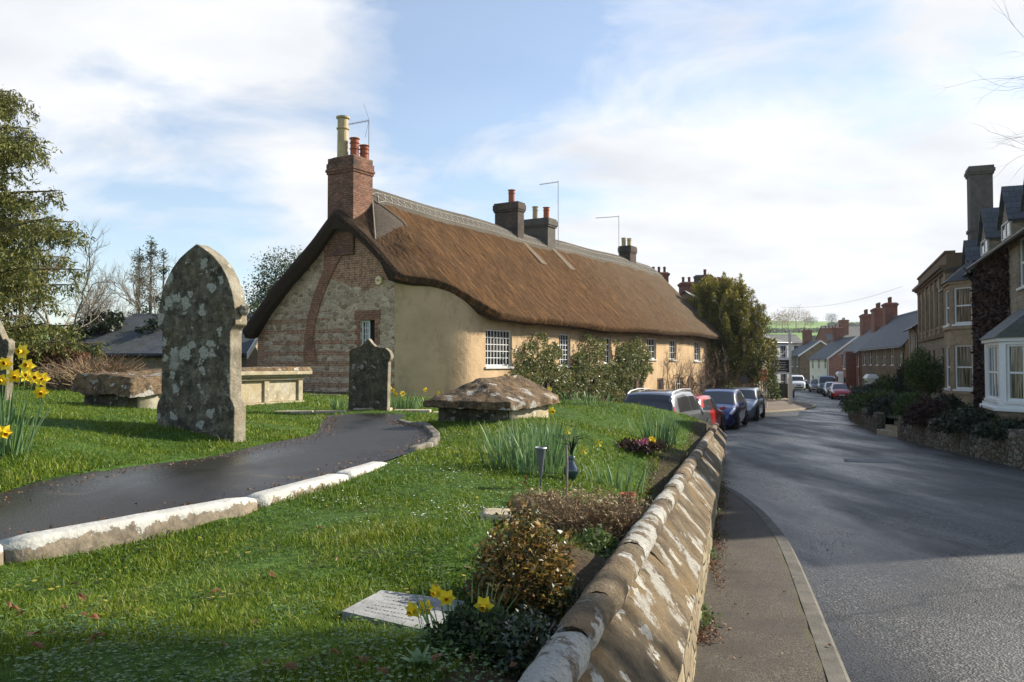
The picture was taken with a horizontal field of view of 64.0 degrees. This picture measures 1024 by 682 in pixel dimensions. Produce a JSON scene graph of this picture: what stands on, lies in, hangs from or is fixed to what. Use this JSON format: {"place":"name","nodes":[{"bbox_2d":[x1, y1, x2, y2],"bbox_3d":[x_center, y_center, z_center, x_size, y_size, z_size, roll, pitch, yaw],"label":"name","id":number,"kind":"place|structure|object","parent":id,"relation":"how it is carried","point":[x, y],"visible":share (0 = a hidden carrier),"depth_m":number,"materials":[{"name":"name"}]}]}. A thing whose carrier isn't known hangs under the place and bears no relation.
{"place":"outdoors","nodes":[
{"label":"outdoors","id":0,"kind":"place"},
{"bbox_2d":[0,370,794,681],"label":"churchyard lawn ground","id":1,"kind":"structure","parent":0,"point":[588,565],"depth_m":4.13,"materials":[{"name":"plant"}]},
{"bbox_2d":[0,321,14,399],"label":"headstone","id":2,"kind":"object","parent":1,"relation":"on","point":[7,347],"visible":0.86,"depth_m":11.84,"materials":[{"name":"stone"}]},
{"bbox_2d":[0,344,59,455],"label":"daffodil clump","id":3,"kind":"object","parent":1,"relation":"on","point":[27,374],"visible":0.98,"depth_m":5.69,"materials":[{"name":"green plant"}]},
{"bbox_2d":[0,211,85,369],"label":"bare tree","id":4,"kind":"object","parent":1,"relation":"on","point":[27,312],"visible":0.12,"depth_m":34.89,"materials":[{"name":"brown plant"}]},
{"bbox_2d":[13,345,90,386],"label":"beech hedge","id":5,"kind":"object","parent":1,"relation":"on","point":[57,359],"visible":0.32,"depth_m":21.30,"materials":[{"name":"brown plant"}]},
{"bbox_2d":[0,84,112,370],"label":"drooping conifer","id":6,"kind":"object","parent":1,"relation":"on","point":[14,229],"visible":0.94,"depth_m":20.62,"materials":[{"name":"green plant"}]},
{"bbox_2d":[6,204,130,340],"bbox_3d":[-17.964,-1.198,30.125,7.092,7.271,6.577,1,-2,-28],"label":"bare tree","id":7,"kind":"object","parent":1,"relation":"on","point":[90,302],"visible":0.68,"depth_m":30.04,"materials":[{"name":"brown plant"}]},
{"bbox_2d":[8,276,130,328],"bbox_3d":[-17.060,-0.223,32.038,3.488,5.427,4.025,-1,-2,23],"label":"bare tree","id":8,"kind":"object","parent":1,"relation":"on","point":[100,307],"visible":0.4,"depth_m":32.09,"materials":[{"name":"brown plant"}]},
{"bbox_2d":[27,349,157,390],"bbox_3d":[-9.421,0.730,18.448,2.939,1.082,2.604,0,-2,0],"label":"bramble thicket","id":9,"kind":"object","parent":1,"relation":"on","point":[65,376],"visible":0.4,"depth_m":18.02,"materials":[{"name":"plant"}]},
{"bbox_2d":[67,369,161,409],"bbox_3d":[-5.481,0.821,12.617,1.300,0.838,2.140,-1,-2,24],"label":"slab tomb","id":10,"kind":"object","parent":1,"relation":"on","point":[137,389],"visible":0.51,"depth_m":11.76,"materials":[{"name":"stone"}]},
{"bbox_2d":[0,497,257,563],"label":"path kerb stone","id":11,"kind":"object","parent":1,"relation":"on","point":[84,537],"visible":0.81,"depth_m":4.30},
{"bbox_2d":[91,243,176,313],"bbox_3d":[-17.751,-1.126,40.054,5.467,7.680,6.116,1,-2,-24],"label":"bare tree","id":12,"kind":"object","parent":1,"relation":"on","point":[136,293],"visible":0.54,"depth_m":39.09,"materials":[{"name":"brown plant"}]},
{"bbox_2d":[126,245,147,316],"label":"spiky conifer","id":13,"kind":"object","parent":1,"relation":"on","point":[139,259],"visible":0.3,"depth_m":46.02,"materials":[{"name":"green plant"}]},
{"bbox_2d":[137,236,161,313],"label":"spiky conifer","id":14,"kind":"object","parent":1,"relation":"on","point":[151,253],"visible":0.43,"depth_m":46.05,"materials":[{"name":"green plant"}]},
{"bbox_2d":[43,314,257,370],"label":"slate outbuilding","id":15,"kind":"structure","parent":1,"relation":"on","point":[127,341],"depth_m":30.59,"materials":[{"name":"stone"}]},
{"bbox_2d":[35,308,159,349],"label":"roof ivy","id":16,"kind":"object","parent":15,"relation":"on","point":[109,323],"visible":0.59,"depth_m":31.32,"materials":[{"name":"plant"}]},
{"bbox_2d":[151,248,171,313],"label":"spiky conifer","id":17,"kind":"object","parent":1,"relation":"on","point":[165,270],"visible":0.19,"depth_m":46.06,"materials":[{"name":"green plant"}]},
{"bbox_2d":[157,244,249,441],"bbox_3d":[-3.022,0.103,8.057,1.100,2.107,0.165,-1,-2,24],"label":"headstone","id":18,"kind":"object","parent":1,"relation":"on","point":[204,310],"visible":0.91,"depth_m":7.97,"materials":[{"name":"stone"}]},
{"bbox_2d":[0,413,431,539],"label":"footpath","id":19,"kind":"structure","parent":1,"relation":"on","point":[118,494],"depth_m":5.70,"materials":[{"name":"asphalt"}]},
{"bbox_2d":[0,415,430,532],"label":"path litter","id":20,"kind":"object","parent":19,"relation":"on","point":[105,518],"visible":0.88,"depth_m":6.35,"materials":[{"name":"brown plant"}]},
{"bbox_2d":[13,591,520,681],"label":"border weeds","id":21,"kind":"object","parent":1,"relation":"on","point":[156,658],"visible":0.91,"depth_m":2.51,"materials":[{"name":"plant"}]},
{"bbox_2d":[241,367,311,405],"bbox_3d":[-4.584,0.882,14.207,1.129,0.870,2.122,-1,-2,24],"label":"chest tomb","id":22,"kind":"object","parent":1,"relation":"on","point":[268,385],"visible":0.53,"depth_m":14.14,"materials":[{"name":"stone"}]},
{"bbox_2d":[246,474,347,507],"bbox_3d":[-1.438,1.093,5.577,0.153,0.262,1.053,-1,-2,19],"label":"path kerb stone","id":23,"kind":"object","parent":1,"relation":"on","point":[268,496],"visible":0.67,"depth_m":5.43,"materials":[{"name":"stone"}]},
{"bbox_2d":[0,409,664,681],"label":"lawn weeds","id":24,"kind":"object","parent":1,"relation":"on","point":[466,669],"visible":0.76,"depth_m":2.65,"materials":[{"name":"plant"}]},
{"bbox_2d":[1,395,693,620],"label":"moss patches","id":25,"kind":"object","parent":1,"relation":"on","point":[222,592],"visible":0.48,"depth_m":3.73,"materials":[{"name":"plant"}]},
{"bbox_2d":[335,461,386,479],"bbox_3d":[-1.168,1.107,6.419,0.150,0.260,0.684,0,-2,16],"label":"path kerb stone","id":26,"kind":"object","parent":1,"relation":"on","point":[352,472],"visible":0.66,"depth_m":6.30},
{"bbox_2d":[348,339,393,410],"bbox_3d":[-2.246,0.683,13.021,0.790,1.444,0.100,-1,-2,22],"label":"headstone","id":27,"kind":"object","parent":1,"relation":"on","point":[370,360],"visible":0.84,"depth_m":12.97,"materials":[{"name":"stone"}]},
{"bbox_2d":[342,590,466,631],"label":"grave slab","id":28,"kind":"structure","parent":1,"relation":"on","point":[391,605],"depth_m":3.12,"materials":[{"name":"stone"}]},
{"bbox_2d":[390,385,426,409],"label":"daffodil clump","id":29,"kind":"object","parent":1,"relation":"on","point":[398,404],"visible":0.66,"depth_m":13.83,"materials":[{"name":"green plant"}]},
{"bbox_2d":[397,645,441,667],"bbox_3d":[-0.267,0.902,2.322,0.115,0.044,0.131,1,-2,-33],"label":"primrose","id":30,"kind":"object","parent":1,"relation":"on","point":[415,654],"visible":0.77,"depth_m":2.34,"materials":[{"name":"green plant"}]},
{"bbox_2d":[405,569,518,639],"bbox_3d":[-0.163,0.868,2.638,0.380,0.210,0.318,0,-2,0],"label":"daffodil clump","id":31,"kind":"object","parent":1,"relation":"on","point":[444,597],"visible":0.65,"depth_m":2.67,"materials":[{"name":"yellow plant"}]},
{"bbox_2d":[418,599,529,662],"bbox_3d":[-0.095,0.901,2.529,0.368,0.173,0.333,1,-2,-40],"label":"ground plant","id":32,"kind":"object","parent":1,"relation":"on","point":[486,622],"visible":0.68,"depth_m":2.47,"materials":[{"name":"green plant"}]},
{"bbox_2d":[243,115,725,399],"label":"thatched cottage","id":33,"kind":"structure","parent":1,"relation":"on","point":[434,300],"depth_m":28.18,"materials":[{"name":"plant"}]},
{"bbox_2d":[485,329,513,368],"bbox_3d":[-0.468,0.281,28.166,0.187,1.346,1.780,-1,-2,32],"label":"window","id":34,"kind":"structure","parent":33,"relation":"in","point":[497,341],"depth_m":28.25,"materials":[{"name":"white paint"}]},
{"bbox_2d":[501,331,588,400],"bbox_3d":[1.500,1.518,30.619,0.627,3.842,6.964,-1,-2,32],"label":"climbing shrub","id":35,"kind":"object","parent":33,"relation":"attached to","point":[538,374],"visible":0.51,"depth_m":30.30,"materials":[{"name":"green plant"}]},
{"bbox_2d":[558,334,568,367],"bbox_3d":[2.051,0.393,32.207,0.187,1.346,1.050,-1,-2,32],"label":"window","id":36,"kind":"structure","parent":33,"relation":"in","point":[563,338],"depth_m":32.39,"materials":[{"name":"white paint"}]},
{"bbox_2d":[563,331,625,402],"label":"climbing shrub","id":37,"kind":"object","parent":33,"relation":"attached to","point":[595,372],"visible":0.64,"depth_m":33.63,"materials":[{"name":"green plant"}]},
{"bbox_2d":[607,334,653,402],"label":"climbing shrub","id":38,"kind":"object","parent":33,"relation":"attached to","point":[636,372],"visible":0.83,"depth_m":36.74,"materials":[{"name":"green plant"}]},
{"bbox_2d":[667,341,714,394],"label":"bare vine","id":39,"kind":"object","parent":33,"relation":"attached to","point":[693,382],"visible":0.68,"depth_m":42.48,"materials":[{"name":"plant"}]},
{"bbox_2d":[691,346,732,393],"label":"bare vine","id":40,"kind":"object","parent":33,"relation":"attached to","point":[715,375],"visible":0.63,"depth_m":46.23,"materials":[{"name":"plant"}]},
{"bbox_2d":[424,375,558,421],"bbox_3d":[-0.229,0.872,10.523,1.214,0.865,1.631,-1,-2,24],"label":"slab tomb","id":41,"kind":"object","parent":1,"relation":"on","point":[505,398],"visible":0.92,"depth_m":10.00,"materials":[{"name":"stone"}]},
{"bbox_2d":[481,507,512,522],"bbox_3d":[-0.085,1.024,4.733,0.209,0.104,0.145,0,-2,-6],"label":"loose stone","id":42,"kind":"object","parent":1,"relation":"on","point":[489,511],"visible":0.41,"depth_m":4.68,"materials":[{"name":"stone"}]},
{"bbox_2d":[480,609,559,680],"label":"ground plant","id":43,"kind":"object","parent":1,"relation":"on","point":[539,635],"visible":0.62,"depth_m":2.38,"materials":[{"name":"green plant"}]},
{"bbox_2d":[463,499,577,617],"bbox_3d":[0.038,0.923,3.531,0.504,0.470,0.484,0,-2,0],"label":"golden shrub","id":44,"kind":"object","parent":1,"relation":"on","point":[525,568],"visible":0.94,"depth_m":3.44,"materials":[{"name":"yellow plant"}]},
{"bbox_2d":[469,419,578,474],"bbox_3d":[0.106,0.855,6.750,0.908,0.456,0.662,0,-2,0],"label":"daffodil clump","id":45,"kind":"object","parent":1,"relation":"on","point":[524,461],"visible":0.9,"depth_m":6.70,"materials":[{"name":"green plant"}]},
{"bbox_2d":[505,485,564,510],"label":"dry heather","id":46,"kind":"object","parent":1,"relation":"on","point":[533,497],"visible":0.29,"depth_m":5.45,"materials":[{"name":"plant"}]},
{"bbox_2d":[535,446,546,488],"bbox_3d":[0.211,0.947,6.003,0.092,0.339,0.092,0,-2,0],"label":"grave vase","id":47,"kind":"object","parent":1,"relation":"on","point":[540,451],"visible":0.94,"depth_m":5.99,"materials":[{"name":"metal"}]},
{"bbox_2d":[518,407,586,463],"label":"daffodil clump","id":48,"kind":"object","parent":1,"relation":"on","point":[552,410],"visible":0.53,"depth_m":7.40,"materials":[{"name":"green plant"}]},
{"bbox_2d":[526,570,580,624],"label":"ground plant","id":49,"kind":"object","parent":1,"relation":"on","point":[557,615],"visible":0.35,"depth_m":3.41,"materials":[{"name":"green plant"}]},
{"bbox_2d":[554,426,602,479],"bbox_3d":[0.520,0.907,6.639,0.389,0.434,0.266,-1,-2,34],"label":"flower vase","id":50,"kind":"object","parent":1,"relation":"on","point":[573,471],"visible":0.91,"depth_m":6.62,"materials":[{"name":"blue ceramic"}]},
{"bbox_2d":[504,482,653,539],"bbox_3d":[0.427,1.079,5.242,1.042,0.326,0.802,0,-2,0],"label":"dry heather","id":51,"kind":"object","parent":1,"relation":"on","point":[615,519],"visible":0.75,"depth_m":5.10,"materials":[{"name":"plant"}]},
{"bbox_2d":[560,390,615,405],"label":"daffodil clump","id":52,"kind":"object","parent":1,"relation":"on","point":[577,402],"visible":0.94,"depth_m":16.84,"materials":[{"name":"green plant"}]},
{"bbox_2d":[570,524,620,558],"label":"ground plant","id":53,"kind":"object","parent":1,"relation":"on","point":[600,540],"visible":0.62,"depth_m":4.60,"materials":[{"name":"green plant"}]},
{"bbox_2d":[581,457,656,492],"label":"daffodil clump","id":54,"kind":"object","parent":1,"relation":"on","point":[599,476],"visible":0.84,"depth_m":6.87,"materials":[{"name":"green plant"}]},
{"bbox_2d":[552,419,699,558],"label":"border litter","id":55,"kind":"object","parent":1,"relation":"on","point":[574,544],"visible":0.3,"depth_m":7.73,"materials":[{"name":"brown plant"}]},
{"bbox_2d":[612,436,668,454],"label":"flowers","id":56,"kind":"object","parent":1,"relation":"on","point":[643,445],"visible":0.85,"depth_m":8.66,"materials":[{"name":"pink plant"}]},
{"bbox_2d":[628,406,683,445],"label":"daffodil clump","id":57,"kind":"object","parent":1,"relation":"on","point":[663,429],"visible":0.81,"depth_m":9.77,"materials":[{"name":"green plant"}]},
{"bbox_2d":[25,321,898,424],"bbox_3d":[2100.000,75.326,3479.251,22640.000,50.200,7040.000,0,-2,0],"label":"ground","id":58,"kind":"structure","parent":0,"point":[825,323],"depth_m":658.04,"materials":[{"name":"plant"}]},
{"bbox_2d":[243,246,298,313],"bbox_3d":[-10.706,-0.817,38.283,4.593,7.164,4.897,2,-2,-43],"label":"evergreen tree","id":59,"kind":"object","parent":58,"relation":"on","point":[262,289],"visible":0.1,"depth_m":37.23,"materials":[{"name":"green plant"}]},
{"bbox_2d":[518,423,726,681],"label":"churchyard wall","id":60,"kind":"structure","parent":58,"relation":"on","point":[633,613],"depth_m":3.44,"materials":[{"name":"stone"}]},
{"bbox_2d":[652,267,694,293],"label":"brick house","id":61,"kind":"structure","parent":58,"relation":"on","point":[683,285],"depth_m":63.24,"materials":[{"name":"brick"}]},
{"bbox_2d":[680,269,775,407],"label":"stone terrace","id":62,"kind":"structure","parent":58,"relation":"on","point":[686,294],"depth_m":54.05,"materials":[{"name":"stone"}]},
{"bbox_2d":[686,271,780,400],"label":"yew tree","id":63,"kind":"object","parent":58,"relation":"on","point":[727,310],"visible":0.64,"depth_m":48.15,"materials":[{"name":"green plant"}]},
{"bbox_2d":[771,337,791,383],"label":"white inn","id":64,"kind":"structure","parent":58,"relation":"on","point":[782,348],"depth_m":78.51,"materials":[{"name":"paint"}]},
{"bbox_2d":[791,328,826,377],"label":"brown house","id":65,"kind":"structure","parent":58,"relation":"on","point":[805,350],"depth_m":115.87,"materials":[{"name":"brick"}]},
{"bbox_2d":[807,325,856,381],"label":"cream house","id":66,"kind":"structure","parent":58,"relation":"on","point":[826,359],"depth_m":97.75,"materials":[{"name":"paint"}]},
{"bbox_2d":[815,318,859,343],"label":"hillside house","id":67,"kind":"structure","parent":58,"relation":"on","point":[824,334],"depth_m":136.57,"materials":[{"name":"red brick"}]},
{"bbox_2d":[836,302,882,389],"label":"terrace house","id":68,"kind":"structure","parent":58,"relation":"on","point":[871,326],"depth_m":79.41,"materials":[{"name":"red brick"}]},
{"bbox_2d":[849,404,885,433],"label":"garden wall","id":69,"kind":"structure","parent":58,"relation":"on","point":[875,422],"depth_m":31.93,"materials":[{"name":"stone"}]},
{"bbox_2d":[857,297,917,386],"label":"terrace house","id":70,"kind":"structure","parent":58,"relation":"on","point":[885,349],"depth_m":66.68,"materials":[{"name":"grey stone"}]},
{"bbox_2d":[902,323,919,359],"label":"stone cottage","id":71,"kind":"structure","parent":58,"relation":"on","point":[913,337],"depth_m":50.32,"materials":[{"name":"stone"}]},
{"bbox_2d":[912,250,961,399],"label":"stone hall","id":72,"kind":"structure","parent":58,"relation":"on","point":[944,266],"depth_m":39.37,"materials":[{"name":"stone"}]},
{"bbox_2d":[897,416,1023,468],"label":"garden wall","id":73,"kind":"structure","parent":58,"relation":"on","point":[1009,450],"depth_m":20.21,"materials":[{"name":"stone"}]},
{"bbox_2d":[938,164,995,405],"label":"stone house","id":74,"kind":"structure","parent":58,"relation":"on","point":[956,288],"depth_m":29.41,"materials":[{"name":"stone"}]},
{"bbox_2d":[952,287,971,325],"bbox_3d":[16.008,-1.227,29.073,0.160,1.370,0.798,1,-2,-24],"label":"window","id":75,"kind":"structure","parent":74,"relation":"in","point":[962,295],"depth_m":29.12,"materials":[{"name":"white paint"}]},
{"bbox_2d":[953,345,972,391],"bbox_3d":[16.008,0.963,29.012,0.160,1.630,0.798,1,-2,-24],"label":"window","id":76,"kind":"structure","parent":74,"relation":"in","point":[963,357],"depth_m":29.07,"materials":[{"name":"white paint"}]},
{"bbox_2d":[929,3,1023,183],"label":"street tree","id":77,"kind":"object","parent":58,"relation":"on","point":[1012,145],"visible":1,"depth_m":14.89,"materials":[{"name":"brown plant"}]},
{"bbox_2d":[966,181,1023,421],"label":"stone house","id":78,"kind":"structure","parent":58,"relation":"on","point":[1000,227],"depth_m":21.93,"materials":[{"name":"stone"}]},
{"bbox_2d":[970,247,1009,408],"bbox_3d":[14.808,0.051,25.520,0.627,5.356,5.401,-1,-2,21],"label":"wall creeper","id":79,"kind":"object","parent":78,"relation":"attached to","point":[990,300],"depth_m":25.25,"materials":[{"name":"plant"}]},
{"bbox_2d":[984,345,999,402],"bbox_3d":[12.582,0.851,21.414,0.160,1.470,1.937,-1,-2,21],"label":"window","id":80,"kind":"structure","parent":78,"relation":"in","point":[993,366],"depth_m":21.68,"materials":[{"name":"white paint"}]},
{"bbox_2d":[1003,344,1023,404],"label":"window","id":81,"kind":"structure","parent":78,"relation":"in","point":[1015,352],"depth_m":20.12,"materials":[{"name":"white paint"}]},
{"bbox_2d":[0,0,1023,324],"label":"sky","id":82,"kind":"structure","parent":0,"point":[800,149],"materials":[{"name":"blue"}]},
{"bbox_2d":[693,489,828,681],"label":"pavement","id":83,"kind":"structure","parent":0,"point":[755,647],"depth_m":5.80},
{"bbox_2d":[700,487,727,627],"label":"wall foot weeds","id":84,"kind":"object","parent":83,"relation":"on","point":[704,603],"depth_m":5.83,"materials":[{"name":"plant"}]},
{"bbox_2d":[697,481,739,657],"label":"leaf litter","id":85,"kind":"object","parent":83,"relation":"on","point":[714,540],"visible":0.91,"depth_m":7.27,"materials":[{"name":"plant"}]},
{"bbox_2d":[765,398,812,410],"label":"pavement","id":86,"kind":"structure","parent":0,"point":[779,404],"depth_m":57.51,"materials":[{"name":"concrete"}]},
{"bbox_2d":[702,366,758,391],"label":"bare shrub","id":87,"kind":"object","parent":86,"relation":"on","point":[738,384],"visible":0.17,"depth_m":46.78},
{"bbox_2d":[773,332,792,403],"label":"inn sign","id":88,"kind":"object","parent":86,"relation":"on","point":[785,365],"visible":0.88,"depth_m":59.91,"materials":[{"name":"white paint"}]},
{"bbox_2d":[722,389,1023,681],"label":"road","id":89,"kind":"structure","parent":0,"point":[806,450],"depth_m":9.27,"materials":[{"name":"asphalt"}]},
{"bbox_2d":[623,388,711,425],"bbox_3d":[4.769,2.278,24.962,2.137,1.716,4.546,-1,-2,27],"label":"parked car","id":90,"kind":"object","parent":89,"relation":"on","point":[682,400],"visible":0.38,"depth_m":23.42,"materials":[{"name":"silver metal"}]},
{"bbox_2d":[693,394,725,431],"bbox_3d":[6.470,2.616,29.366,1.997,1.450,3.746,-1,-2,27],"label":"parked car","id":91,"kind":"object","parent":89,"relation":"on","point":[717,415],"visible":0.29,"depth_m":29.02,"materials":[{"name":"red paint"}]},
{"bbox_2d":[702,388,747,428],"bbox_3d":[8.592,2.740,33.765,2.097,1.580,4.146,-1,-2,23],"label":"parked car","id":92,"kind":"object","parent":89,"relation":"on","point":[733,401],"visible":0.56,"depth_m":32.90,"materials":[{"name":"blue paint"}]},
{"bbox_2d":[730,387,764,420],"bbox_3d":[11.308,3.045,40.209,2.117,1.570,4.246,-1,-2,23],"label":"parked car","id":93,"kind":"object","parent":89,"relation":"on","point":[754,398],"visible":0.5,"depth_m":39.31,"materials":[{"name":"blue metal"}]},
{"bbox_2d":[720,485,850,681],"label":"pavement kerb","id":94,"kind":"structure","parent":89,"relation":"on","point":[833,665],"depth_m":5.93,"materials":[{"name":"concrete"}]},
{"bbox_2d":[829,383,851,398],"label":"parked car","id":95,"kind":"object","parent":89,"relation":"on","point":[838,390],"visible":0.83,"depth_m":74.68,"materials":[{"name":"red paint"}]},
{"bbox_2d":[776,476,1023,681],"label":"road grit","id":96,"kind":"object","parent":89,"relation":"on","point":[928,599],"visible":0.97,"depth_m":6.29,"materials":[{"name":"gravel"}]},
{"bbox_2d":[885,415,898,418],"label":"garden ground","id":97,"kind":"structure","parent":0,"point":[893,416],"depth_m":29.61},
{"bbox_2d":[837,389,903,413],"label":"garden shrub","id":98,"kind":"object","parent":97,"relation":"on","point":[856,406],"visible":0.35,"depth_m":35.87,"materials":[{"name":"green plant"}]},
{"bbox_2d":[862,392,906,419],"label":"garden shrub","id":99,"kind":"object","parent":97,"relation":"on","point":[883,404],"visible":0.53,"depth_m":31.26,"materials":[{"name":"green plant"}]},
{"bbox_2d":[877,420,897,436],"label":"garden steps","id":100,"kind":"structure","parent":97,"relation":"on","point":[890,430],"depth_m":29.05,"materials":[{"name":"stone"}]},
{"bbox_2d":[871,373,915,392],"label":"garden shrub","id":101,"kind":"object","parent":97,"relation":"on","point":[885,382],"visible":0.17,"depth_m":46.58,"materials":[{"name":"green plant"}]},
{"bbox_2d":[891,360,921,395],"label":"garden shrub","id":102,"kind":"object","parent":97,"relation":"on","point":[898,383],"visible":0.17,"depth_m":45.30,"materials":[{"name":"green plant"}]},
{"bbox_2d":[887,389,932,418],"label":"garden shrub","id":103,"kind":"object","parent":97,"relation":"on","point":[909,398],"visible":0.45,"depth_m":30.30,"materials":[{"name":"green plant"}]},
{"bbox_2d":[901,345,944,395],"bbox_3d":[18.474,1.818,36.230,2.339,3.361,1.930,-1,-2,33],"label":"garden tree","id":104,"kind":"object","parent":97,"relation":"on","point":[924,372],"visible":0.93,"depth_m":36.02,"materials":[{"name":"green plant"}]},
{"bbox_2d":[900,392,950,427],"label":"garden shrub","id":105,"kind":"object","parent":97,"relation":"on","point":[922,409],"visible":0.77,"depth_m":24.23,"materials":[{"name":"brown plant"}]},
{"bbox_2d":[930,393,970,412],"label":"garden shrub","id":106,"kind":"object","parent":97,"relation":"on","point":[952,399],"visible":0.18,"depth_m":26.34,"materials":[{"name":"green plant"}]},
{"bbox_2d":[927,402,996,435],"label":"garden shrub","id":107,"kind":"object","parent":97,"relation":"on","point":[957,419],"visible":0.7,"depth_m":20.65,"materials":[{"name":"green plant"}]},
{"bbox_2d":[970,416,1023,440],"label":"garden shrub","id":108,"kind":"object","parent":97,"relation":"on","point":[990,428],"visible":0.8,"depth_m":18.61,"materials":[{"name":"green plant"}]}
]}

